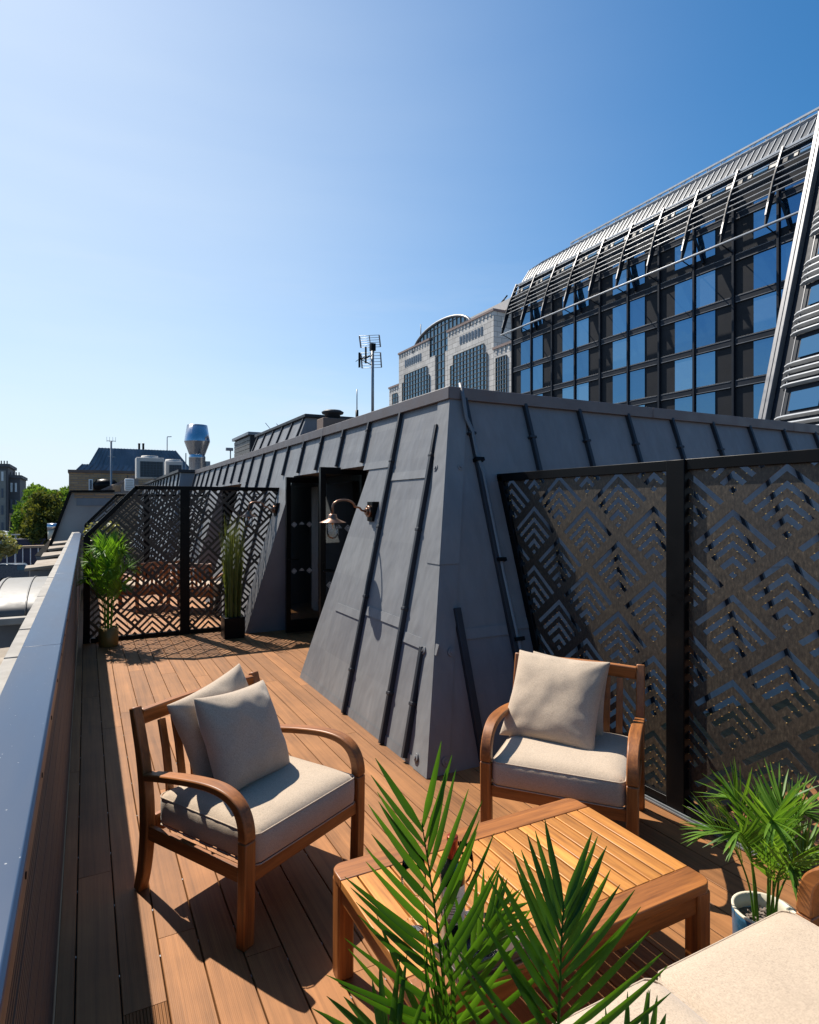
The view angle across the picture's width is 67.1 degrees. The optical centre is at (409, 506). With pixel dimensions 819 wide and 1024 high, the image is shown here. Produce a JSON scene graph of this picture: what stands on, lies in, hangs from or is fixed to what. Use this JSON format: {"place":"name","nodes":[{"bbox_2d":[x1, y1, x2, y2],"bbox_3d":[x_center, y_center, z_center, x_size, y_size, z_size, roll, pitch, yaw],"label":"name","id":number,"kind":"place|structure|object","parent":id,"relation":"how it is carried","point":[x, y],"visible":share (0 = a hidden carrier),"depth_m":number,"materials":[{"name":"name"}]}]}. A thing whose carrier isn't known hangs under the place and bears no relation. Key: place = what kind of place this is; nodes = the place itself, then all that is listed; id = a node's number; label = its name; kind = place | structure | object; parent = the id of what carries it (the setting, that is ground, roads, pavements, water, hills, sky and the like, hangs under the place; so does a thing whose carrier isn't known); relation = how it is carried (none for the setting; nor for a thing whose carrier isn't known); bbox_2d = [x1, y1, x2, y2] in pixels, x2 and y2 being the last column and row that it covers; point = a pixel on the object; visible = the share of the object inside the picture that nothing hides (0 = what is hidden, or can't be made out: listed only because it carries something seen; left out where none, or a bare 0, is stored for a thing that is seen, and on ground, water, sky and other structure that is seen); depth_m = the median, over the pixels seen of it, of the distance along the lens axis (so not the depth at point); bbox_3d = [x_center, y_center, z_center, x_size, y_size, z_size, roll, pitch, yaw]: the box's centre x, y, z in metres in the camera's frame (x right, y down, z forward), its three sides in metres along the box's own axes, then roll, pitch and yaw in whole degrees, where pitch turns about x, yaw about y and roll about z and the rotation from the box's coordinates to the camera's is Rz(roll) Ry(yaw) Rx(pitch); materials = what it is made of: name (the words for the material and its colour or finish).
{"place":"outdoors","nodes":[
{"label":"outdoors","id":0,"kind":"place"},
{"bbox_2d":[0,461,27,530],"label":"twin tower block","id":1,"kind":"structure","parent":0,"point":[12,485],"depth_m":101.77,"materials":[{"name":"stone"}]},
{"bbox_2d":[0,563,29,580],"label":"delivery van","id":2,"kind":"object","parent":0,"point":[14,570],"visible":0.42,"depth_m":59.20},
{"bbox_2d":[0,545,43,564],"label":"metal railing","id":3,"kind":"object","parent":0,"point":[26,554],"visible":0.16,"depth_m":74.89,"materials":[{"name":"metal"}]},
{"bbox_2d":[47,523,56,539],"bbox_3d":[-9.506,0.660,16.469,0.260,0.428,0.220,0,0,-28],"label":"roof cowl","id":4,"kind":"object","parent":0,"point":[51,527],"visible":0.52,"depth_m":16.37,"materials":[{"name":"silver metal"}]},
{"bbox_2d":[108,437,115,527],"bbox_3d":[-16.532,-0.493,34.238,0.455,6.717,0.100,0,0,-28],"label":"tv aerial","id":5,"kind":"object","parent":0,"point":[110,456],"visible":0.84,"depth_m":34.19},
{"bbox_2d":[112,485,121,491],"bbox_3d":[-12.432,-0.782,26.226,0.380,0.290,0.380,0,0,-28],"label":"chimney pot","id":6,"kind":"object","parent":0,"point":[116,488],"visible":0.95,"depth_m":26.10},
{"bbox_2d":[68,443,188,660],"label":"brick building","id":7,"kind":"structure","parent":0,"point":[94,474],"depth_m":40.99,"materials":[{"name":"white paint"}]},
{"bbox_2d":[134,469,196,569],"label":"neighbour roof","id":8,"kind":"structure","parent":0,"point":[180,477],"depth_m":18.14,"materials":[{"name":"metal"}]},
{"bbox_2d":[101,475,137,493],"bbox_3d":[-13.220,-0.991,27.958,1.674,0.947,2.200,0,0,-28],"label":"lean to roof","id":9,"kind":"object","parent":8,"relation":"attached to","point":[122,483],"visible":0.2,"depth_m":27.22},
{"bbox_2d":[125,479,133,490],"bbox_3d":[-12.054,-0.932,26.586,0.360,0.520,0.312,0,0,-28],"label":"air conditioner","id":10,"kind":"object","parent":8,"relation":"on","point":[129,484],"visible":0.84,"depth_m":26.45,"materials":[{"name":"white paint"}]},
{"bbox_2d":[135,455,163,478],"bbox_3d":[-9.468,-1.422,22.516,0.932,0.835,0.722,0,0,-28],"label":"air conditioner","id":11,"kind":"object","parent":8,"relation":"on","point":[148,467],"visible":0.91,"depth_m":22.20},
{"bbox_2d":[164,459,182,474],"bbox_3d":[-9.113,-1.406,23.831,0.612,0.801,0.722,0,0,-28],"label":"air conditioner","id":12,"kind":"object","parent":8,"relation":"on","point":[171,465],"visible":0.59,"depth_m":23.53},
{"bbox_2d":[184,424,209,469],"bbox_3d":[-7.233,-1.784,21.047,0.842,1.969,0.842,0,0,-28],"label":"exhaust cowl","id":13,"kind":"object","parent":8,"relation":"on","point":[197,440],"visible":0.93,"depth_m":20.79,"materials":[{"name":"silver metal"}]},
{"bbox_2d":[219,515,245,638],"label":"potted grass","id":14,"kind":"object","parent":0,"point":[232,622],"depth_m":8.00,"materials":[{"name":"plant"}]},
{"bbox_2d":[0,0,818,489],"label":"sky","id":15,"kind":"structure","parent":0,"point":[207,207],"materials":[{"name":"blue"}]},
{"bbox_2d":[54,575,818,1023],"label":"deck floor","id":16,"kind":"structure","parent":0,"point":[160,949],"depth_m":2.89,"materials":[{"name":"wood"}]},
{"bbox_2d":[0,531,80,1023],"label":"parapet wall","id":17,"kind":"structure","parent":16,"relation":"on","point":[37,672],"depth_m":1.67,"materials":[{"name":"grey metal"}]},
{"bbox_2d":[80,521,123,591],"bbox_3d":[-6.174,0.975,12.456,0.834,1.449,0.460,0,0,-28],"label":"planter bush","id":18,"kind":"object","parent":16,"relation":"on","point":[108,530],"visible":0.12,"depth_m":12.41,"materials":[{"name":"green plant"}]},
{"bbox_2d":[76,529,139,646],"bbox_3d":[-3.697,0.976,7.535,0.832,1.448,0.758,0,0,-6],"label":"potted palm","id":19,"kind":"object","parent":16,"relation":"on","point":[110,550],"visible":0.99,"depth_m":7.46,"materials":[{"name":"green plant"}]},
{"bbox_2d":[84,494,206,581],"bbox_3d":[-5.645,0.715,13.412,2.503,1.970,0.064,0,0,-28],"label":"privacy screen","id":20,"kind":"object","parent":16,"relation":"on","point":[105,507],"visible":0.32,"depth_m":13.36,"materials":[{"name":"brown metal"}]},
{"bbox_2d":[118,560,179,612],"bbox_3d":[-4.343,1.300,10.351,0.767,0.808,0.760,0,0,42],"label":"armchair","id":21,"kind":"object","parent":16,"relation":"on","point":[147,585],"visible":0.39,"depth_m":10.10,"materials":[{"name":"brown wood"}]},
{"bbox_2d":[83,486,278,643],"bbox_3d":[-2.945,0.715,8.256,2.503,1.970,0.064,0,0,-28],"label":"privacy screen","id":22,"kind":"object","parent":16,"relation":"on","point":[186,563],"visible":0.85,"depth_m":8.18,"materials":[{"name":"brown metal"}]},
{"bbox_2d":[165,563,222,613],"bbox_3d":[-3.484,1.300,10.125,0.760,0.808,0.767,0,0,2],"label":"armchair","id":23,"kind":"object","parent":16,"relation":"on","point":[193,586],"visible":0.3,"depth_m":9.83,"materials":[{"name":"brown wood"}]},
{"bbox_2d":[129,671,364,951],"bbox_3d":[-0.732,1.300,2.867,0.767,0.808,0.760,0,0,33],"label":"armchair","id":24,"kind":"object","parent":16,"relation":"on","point":[261,827],"visible":0.83,"depth_m":2.66,"materials":[{"name":"brown wood"}]},
{"bbox_2d":[167,664,248,778],"bbox_3d":[-0.899,1.049,2.964,0.174,0.436,0.456,-20,1,31],"label":"scatter cushion","id":25,"kind":"object","parent":24,"relation":"on","point":[182,712],"visible":0.35,"depth_m":2.79,"materials":[{"name":"fabric"}]},
{"bbox_2d":[194,680,289,800],"bbox_3d":[-0.771,1.067,2.886,0.197,0.446,0.456,-28,-16,23],"label":"scatter cushion","id":26,"kind":"object","parent":24,"relation":"on","point":[243,738],"visible":0.97,"depth_m":2.78,"materials":[{"name":"fabric"}]},
{"bbox_2d":[312,743,669,1023],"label":"potted palm","id":27,"kind":"object","parent":16,"relation":"on","point":[547,914],"visible":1,"depth_m":1.12,"materials":[{"name":"green plant"}]},
{"bbox_2d":[170,383,818,778],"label":"zinc roof storey","id":28,"kind":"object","parent":16,"relation":"on","point":[406,605],"visible":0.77,"depth_m":5.30,"materials":[{"name":"grey metal"}]},
{"bbox_2d":[222,491,237,543],"bbox_3d":[-3.673,0.660,12.833,0.400,2.020,0.112,0,0,-28],"label":"door","id":29,"kind":"structure","parent":28,"relation":"in","point":[224,511],"depth_m":12.76,"materials":[{"name":"black glass"}]},
{"bbox_2d":[232,432,260,456],"bbox_3d":[-2.991,-1.255,13.955,1.670,0.610,1.620,0,0,-28],"label":"plant room","id":30,"kind":"object","parent":28,"relation":"on","point":[244,443],"visible":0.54,"depth_m":13.32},
{"bbox_2d":[240,501,282,526],"bbox_3d":[-2.029,0.105,8.488,0.598,0.358,0.236,0,0,-28],"label":"wall lamp","id":31,"kind":"object","parent":28,"relation":"attached to","point":[273,509],"visible":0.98,"depth_m":8.44,"materials":[{"name":"black metal"}]},
{"bbox_2d":[285,477,318,632],"bbox_3d":[-1.393,0.640,8.269,0.515,2.060,0.112,0,0,-28],"label":"door","id":32,"kind":"structure","parent":28,"relation":"in","point":[309,624],"depth_m":8.19,"materials":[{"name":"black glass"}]},
{"bbox_2d":[251,414,353,451],"bbox_3d":[-1.950,-1.167,10.786,1.046,0.446,3.120,0,0,-28],"label":"roof plant box","id":33,"kind":"object","parent":28,"relation":"on","point":[298,426],"visible":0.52,"depth_m":9.88,"materials":[{"name":"metal"}]},
{"bbox_2d":[317,409,347,429],"bbox_3d":[-1.101,-1.165,8.849,0.380,0.430,0.320,0,0,-28],"label":"roof vent cowl","id":34,"kind":"object","parent":28,"relation":"on","point":[332,417],"visible":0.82,"depth_m":8.73,"materials":[{"name":"metal"}]},
{"bbox_2d":[319,467,366,617],"bbox_3d":[-0.726,0.610,6.822,0.535,2.080,0.113,0,0,-28],"label":"door","id":35,"kind":"structure","parent":28,"relation":"in","point":[323,471],"depth_m":6.72,"materials":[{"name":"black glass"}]},
{"bbox_2d":[320,499,378,538],"bbox_3d":[-0.525,0.110,5.595,0.598,0.358,0.236,0,0,-28],"label":"wall lamp","id":36,"kind":"object","parent":28,"relation":"attached to","point":[370,510],"visible":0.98,"depth_m":5.58,"materials":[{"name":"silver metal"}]},
{"bbox_2d":[357,335,381,411],"bbox_3d":[-0.503,-1.533,7.627,0.280,1.166,0.356,0,0,9],"label":"tv aerial","id":37,"kind":"object","parent":28,"relation":"on","point":[372,347],"visible":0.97,"depth_m":7.65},
{"bbox_2d":[333,798,709,1023],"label":"coffee table","id":38,"kind":"object","parent":16,"relation":"on","point":[669,890],"visible":0.61,"depth_m":2.20,"materials":[{"name":"brown wood"}]},
{"bbox_2d":[401,855,425,930],"bbox_3d":[0.013,1.207,1.937,0.080,0.205,0.080,0,0,-28],"label":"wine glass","id":39,"kind":"object","parent":38,"relation":"on","point":[416,927],"visible":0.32,"depth_m":1.92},
{"bbox_2d":[440,833,464,938],"bbox_3d":[0.130,1.153,1.874,0.077,0.312,0.078,0,0,-28],"label":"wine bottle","id":40,"kind":"object","parent":38,"relation":"on","point":[452,852],"visible":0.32,"depth_m":1.85,"materials":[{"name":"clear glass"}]},
{"bbox_2d":[458,841,473,915],"bbox_3d":[0.168,1.207,2.007,0.080,0.205,0.080,0,0,-28],"label":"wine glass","id":41,"kind":"object","parent":38,"relation":"on","point":[470,875],"visible":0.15,"depth_m":1.99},
{"bbox_2d":[434,925,527,983],"bbox_3d":[0.208,1.294,1.802,0.240,0.030,0.140,0,0,-28],"label":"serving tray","id":42,"kind":"object","parent":38,"relation":"on","point":[515,957],"visible":0.2,"depth_m":1.78,"materials":[{"name":"grey metal"}]},
{"bbox_2d":[476,912,496,956],"bbox_3d":[0.225,1.256,1.811,0.072,0.085,0.072,0,0,-28],"label":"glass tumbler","id":43,"kind":"object","parent":42,"relation":"on","point":[493,953],"visible":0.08,"depth_m":1.79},
{"bbox_2d":[480,653,644,836],"bbox_3d":[0.850,1.300,3.319,0.760,0.808,0.767,0,0,23],"label":"armchair","id":44,"kind":"object","parent":16,"relation":"on","point":[606,777],"visible":0.73,"depth_m":3.07,"materials":[{"name":"fabric"}]},
{"bbox_2d":[500,650,608,749],"bbox_3d":[0.799,1.063,3.415,0.524,0.504,0.191,1,-33,32],"label":"scatter cushion","id":45,"kind":"object","parent":44,"relation":"on","point":[555,699],"visible":1,"depth_m":3.34,"materials":[{"name":"fabric"}]},
{"bbox_2d":[533,651,609,735],"bbox_3d":[0.897,1.070,3.515,0.437,0.427,0.143,3,-16,24],"label":"scatter cushion","id":46,"kind":"object","parent":44,"relation":"on","point":[599,727],"visible":0.05,"depth_m":3.40,"materials":[{"name":"fabric"}]},
{"bbox_2d":[497,449,818,879],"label":"privacy screen","id":47,"kind":"object","parent":16,"relation":"on","point":[677,660],"visible":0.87,"depth_m":3.38,"materials":[{"name":"brown metal"}]},
{"bbox_2d":[556,866,818,1023],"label":"outdoor sofa","id":48,"kind":"object","parent":16,"relation":"on","point":[765,970],"visible":0.91,"depth_m":1.66,"materials":[{"name":"fabric"}]},
{"bbox_2d":[681,759,818,933],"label":"potted palm","id":49,"kind":"object","parent":16,"relation":"on","point":[771,825],"visible":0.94,"depth_m":2.19,"materials":[{"name":"plant"}]},
{"bbox_2d":[388,295,510,405],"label":"arched stone building","id":50,"kind":"structure","parent":0,"point":[472,352],"depth_m":130.68,"materials":[{"name":"beige stone"}]},
{"bbox_2d":[392,393,396,404],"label":"window","id":51,"kind":"structure","parent":50,"relation":"in","point":[394,396],"depth_m":158.40,"materials":[{"name":"blue glass"}]},
{"bbox_2d":[404,366,426,400],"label":"window","id":52,"kind":"structure","parent":50,"relation":"in","point":[415,384],"depth_m":147.97,"materials":[{"name":"blue glass"}]},
{"bbox_2d":[426,374,429,393],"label":"window","id":53,"kind":"structure","parent":50,"relation":"in","point":[428,375],"depth_m":142.37,"materials":[{"name":"blue glass"}]},
{"bbox_2d":[450,365,452,385],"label":"window","id":54,"kind":"structure","parent":50,"relation":"in","point":[451,367],"depth_m":133.42,"materials":[{"name":"blue glass"}]},
{"bbox_2d":[453,343,483,389],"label":"window","id":55,"kind":"structure","parent":50,"relation":"in","point":[467,364],"depth_m":126.91,"materials":[{"name":"blue glass"}]},
{"bbox_2d":[483,352,486,389],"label":"window","id":56,"kind":"structure","parent":50,"relation":"in","point":[485,354],"depth_m":122.08,"materials":[{"name":"blue glass"}]},
{"bbox_2d":[495,354,506,391],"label":"window","id":57,"kind":"structure","parent":50,"relation":"in","point":[500,362],"depth_m":112.32,"materials":[{"name":"blue glass"}]},
{"bbox_2d":[500,107,818,418],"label":"glass office building","id":58,"kind":"structure","parent":0,"point":[671,299],"depth_m":54.95,"materials":[{"name":"grey metal"}]},
{"bbox_2d":[521,304,529,331],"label":"window","id":59,"kind":"structure","parent":58,"relation":"in","point":[527,317],"depth_m":73.54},
{"bbox_2d":[521,340,529,364],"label":"window","id":60,"kind":"structure","parent":58,"relation":"in","point":[525,346],"depth_m":73.70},
{"bbox_2d":[521,368,529,392],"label":"window","id":61,"kind":"structure","parent":58,"relation":"in","point":[525,374],"depth_m":73.70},
{"bbox_2d":[532,298,542,327],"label":"window","id":62,"kind":"structure","parent":58,"relation":"in","point":[537,311],"depth_m":71.75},
{"bbox_2d":[532,335,542,360],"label":"window","id":63,"kind":"structure","parent":58,"relation":"in","point":[537,343],"depth_m":71.75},
{"bbox_2d":[532,364,542,389],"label":"window","id":64,"kind":"structure","parent":58,"relation":"in","point":[537,371],"depth_m":71.75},
{"bbox_2d":[563,284,573,315],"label":"window","id":65,"kind":"structure","parent":58,"relation":"in","point":[570,301],"depth_m":66.99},
{"bbox_2d":[563,323,573,350],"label":"window","id":66,"kind":"structure","parent":58,"relation":"in","point":[568,331],"depth_m":67.14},
{"bbox_2d":[563,355,573,381],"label":"window","id":67,"kind":"structure","parent":58,"relation":"in","point":[568,362],"depth_m":67.14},
{"bbox_2d":[563,386,573,398],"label":"window","id":68,"kind":"structure","parent":58,"relation":"in","point":[568,393],"depth_m":67.06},
{"bbox_2d":[576,277,588,309],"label":"window","id":69,"kind":"structure","parent":58,"relation":"in","point":[582,294],"depth_m":65.25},
{"bbox_2d":[576,318,588,346],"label":"window","id":70,"kind":"structure","parent":58,"relation":"in","point":[582,327],"depth_m":65.25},
{"bbox_2d":[576,350,588,378],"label":"window","id":71,"kind":"structure","parent":58,"relation":"in","point":[582,358],"depth_m":65.25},
{"bbox_2d":[576,382,588,400],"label":"window","id":72,"kind":"structure","parent":58,"relation":"in","point":[582,390],"depth_m":65.25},
{"bbox_2d":[613,260,625,295],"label":"window","id":73,"kind":"structure","parent":58,"relation":"in","point":[622,280],"depth_m":60.61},
{"bbox_2d":[613,304,625,334],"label":"window","id":74,"kind":"structure","parent":58,"relation":"in","point":[619,313],"depth_m":60.71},
{"bbox_2d":[613,338,625,368],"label":"window","id":75,"kind":"structure","parent":58,"relation":"in","point":[619,347],"depth_m":60.71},
{"bbox_2d":[613,373,625,402],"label":"window","id":76,"kind":"structure","parent":58,"relation":"in","point":[619,381],"depth_m":60.71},
{"bbox_2d":[629,252,644,288],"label":"window","id":77,"kind":"structure","parent":58,"relation":"in","point":[637,270],"depth_m":58.72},
{"bbox_2d":[629,297,644,329],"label":"window","id":78,"kind":"structure","parent":58,"relation":"in","point":[636,307],"depth_m":58.74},
{"bbox_2d":[629,332,644,364],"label":"window","id":79,"kind":"structure","parent":58,"relation":"in","point":[637,342],"depth_m":58.74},
{"bbox_2d":[629,369,644,400],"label":"window","id":80,"kind":"structure","parent":58,"relation":"in","point":[636,378],"depth_m":58.74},
{"bbox_2d":[675,230,691,270],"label":"window","id":81,"kind":"structure","parent":58,"relation":"in","point":[688,252],"depth_m":54.30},
{"bbox_2d":[675,279,691,314],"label":"window","id":82,"kind":"structure","parent":58,"relation":"in","point":[683,291],"depth_m":54.21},
{"bbox_2d":[675,318,691,352],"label":"window","id":83,"kind":"structure","parent":58,"relation":"in","point":[683,329],"depth_m":54.21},
{"bbox_2d":[675,357,691,391],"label":"window","id":84,"kind":"structure","parent":58,"relation":"in","point":[683,367],"depth_m":54.21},
{"bbox_2d":[675,396,691,411],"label":"window","id":85,"kind":"structure","parent":58,"relation":"in","point":[682,404],"depth_m":54.13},
{"bbox_2d":[696,219,715,261],"bbox_3d":[25.070,-22.500,52.324,0.060,3.000,1.840,0,0,-28],"label":"window","id":86,"kind":"structure","parent":58,"relation":"in","point":[705,241],"depth_m":52.21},
{"bbox_2d":[696,270,715,307],"bbox_3d":[25.070,-18.365,52.324,0.060,2.670,1.840,0,0,-28],"label":"window","id":87,"kind":"structure","parent":58,"relation":"in","point":[706,283],"depth_m":52.21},
{"bbox_2d":[696,310,715,347],"bbox_3d":[25.070,-14.990,52.324,0.060,2.720,1.840,0,0,-28],"label":"window","id":88,"kind":"structure","parent":58,"relation":"in","point":[705,323],"depth_m":52.21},
{"bbox_2d":[696,351,715,386],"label":"window","id":89,"kind":"structure","parent":58,"relation":"in","point":[705,363],"depth_m":52.21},
{"bbox_2d":[696,392,715,413],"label":"window","id":90,"kind":"structure","parent":58,"relation":"in","point":[705,403],"depth_m":52.21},
{"bbox_2d":[712,186,724,197],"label":"head window","id":91,"kind":"structure","parent":58,"relation":"in","point":[723,190],"depth_m":52.02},
{"bbox_2d":[754,383,764,418],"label":"window","id":92,"kind":"structure","parent":58,"relation":"in","point":[758,388],"depth_m":48.24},
{"bbox_2d":[753,164,768,176],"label":"head window","id":93,"kind":"structure","parent":58,"relation":"in","point":[765,169],"depth_m":48.78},
{"bbox_2d":[754,337,773,375],"bbox_3d":[27.482,-11.590,47.718,0.060,2.720,1.840,0,0,-28],"label":"window","id":94,"kind":"structure","parent":58,"relation":"in","point":[762,348],"depth_m":47.89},
{"bbox_2d":[754,192,775,238],"bbox_3d":[27.482,-22.500,47.718,0.060,3.000,1.840,0,0,-28],"label":"window","id":95,"kind":"structure","parent":58,"relation":"in","point":[759,216],"depth_m":47.89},
{"bbox_2d":[754,247,775,288],"bbox_3d":[27.482,-18.365,47.718,0.060,2.670,1.840,0,0,-28],"label":"window","id":96,"kind":"structure","parent":58,"relation":"in","point":[764,262],"depth_m":47.68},
{"bbox_2d":[754,292,775,332],"bbox_3d":[27.482,-14.990,47.718,0.060,2.720,1.840,0,0,-28],"label":"window","id":97,"kind":"structure","parent":58,"relation":"in","point":[765,305],"depth_m":47.68,"materials":[{"name":"glass"}]},
{"bbox_2d":[781,241,792,280],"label":"window","id":98,"kind":"structure","parent":58,"relation":"in","point":[785,248],"depth_m":46.31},
{"bbox_2d":[758,112,818,424],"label":"louvred wing","id":99,"kind":"structure","parent":58,"relation":"attached to","point":[791,390],"depth_m":34.88,"materials":[{"name":"metal"}]},
{"bbox_2d":[788,386,818,410],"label":"window","id":100,"kind":"structure","parent":99,"relation":"in","point":[806,398],"depth_m":32.65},
{"bbox_2d":[798,334,818,357],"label":"window","id":101,"kind":"structure","parent":99,"relation":"in","point":[809,345],"depth_m":33.42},
{"bbox_2d":[808,284,818,304],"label":"window","id":102,"kind":"structure","parent":99,"relation":"in","point":[814,293],"depth_m":34.18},
{"bbox_2d":[781,179,804,227],"bbox_3d":[28.466,-22.500,45.840,0.060,3.000,1.840,0,0,-28],"label":"window","id":103,"kind":"structure","parent":58,"relation":"in","point":[791,204],"depth_m":45.92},
{"bbox_2d":[799,143,811,154],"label":"head window","id":104,"kind":"structure","parent":58,"relation":"in","point":[809,147],"depth_m":45.73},
{"label":"street ground","id":105,"kind":"structure","parent":0,"visible":0},
{"bbox_2d":[0,531,21,560],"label":"broadleaf tree","id":106,"kind":"object","parent":105,"relation":"on","point":[8,545],"visible":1,"depth_m":58.41,"materials":[{"name":"green plant"}]},
{"bbox_2d":[7,488,35,537],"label":"broadleaf tree","id":107,"kind":"object","parent":105,"relation":"on","point":[16,519],"visible":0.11,"depth_m":83.00,"materials":[{"name":"green plant"}]},
{"bbox_2d":[14,538,46,564],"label":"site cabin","id":108,"kind":"object","parent":105,"relation":"on","point":[22,542],"visible":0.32,"depth_m":78.50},
{"bbox_2d":[0,541,75,1023],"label":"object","id":109,"kind":"structure","parent":105,"relation":"on","point":[18,596],"depth_m":5.43,"materials":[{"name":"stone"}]},
{"bbox_2d":[35,539,50,559],"bbox_3d":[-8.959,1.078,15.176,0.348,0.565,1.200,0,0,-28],"label":"tiled roof","id":110,"kind":"structure","parent":109,"relation":"attached to","point":[42,550],"depth_m":14.64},
{"bbox_2d":[46,490,114,554],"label":"party wall","id":111,"kind":"structure","parent":109,"relation":"on","point":[80,509],"depth_m":14.54,"materials":[{"name":"concrete"}]},
{"bbox_2d":[13,489,63,544],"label":"broadleaf tree","id":112,"kind":"object","parent":105,"relation":"on","point":[46,508],"visible":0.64,"depth_m":80.23,"materials":[{"name":"green plant"}]},
{"bbox_2d":[12,482,67,510],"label":"broadleaf tree","id":113,"kind":"object","parent":105,"relation":"on","point":[39,487],"visible":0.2,"depth_m":90.29,"materials":[{"name":"green plant"}]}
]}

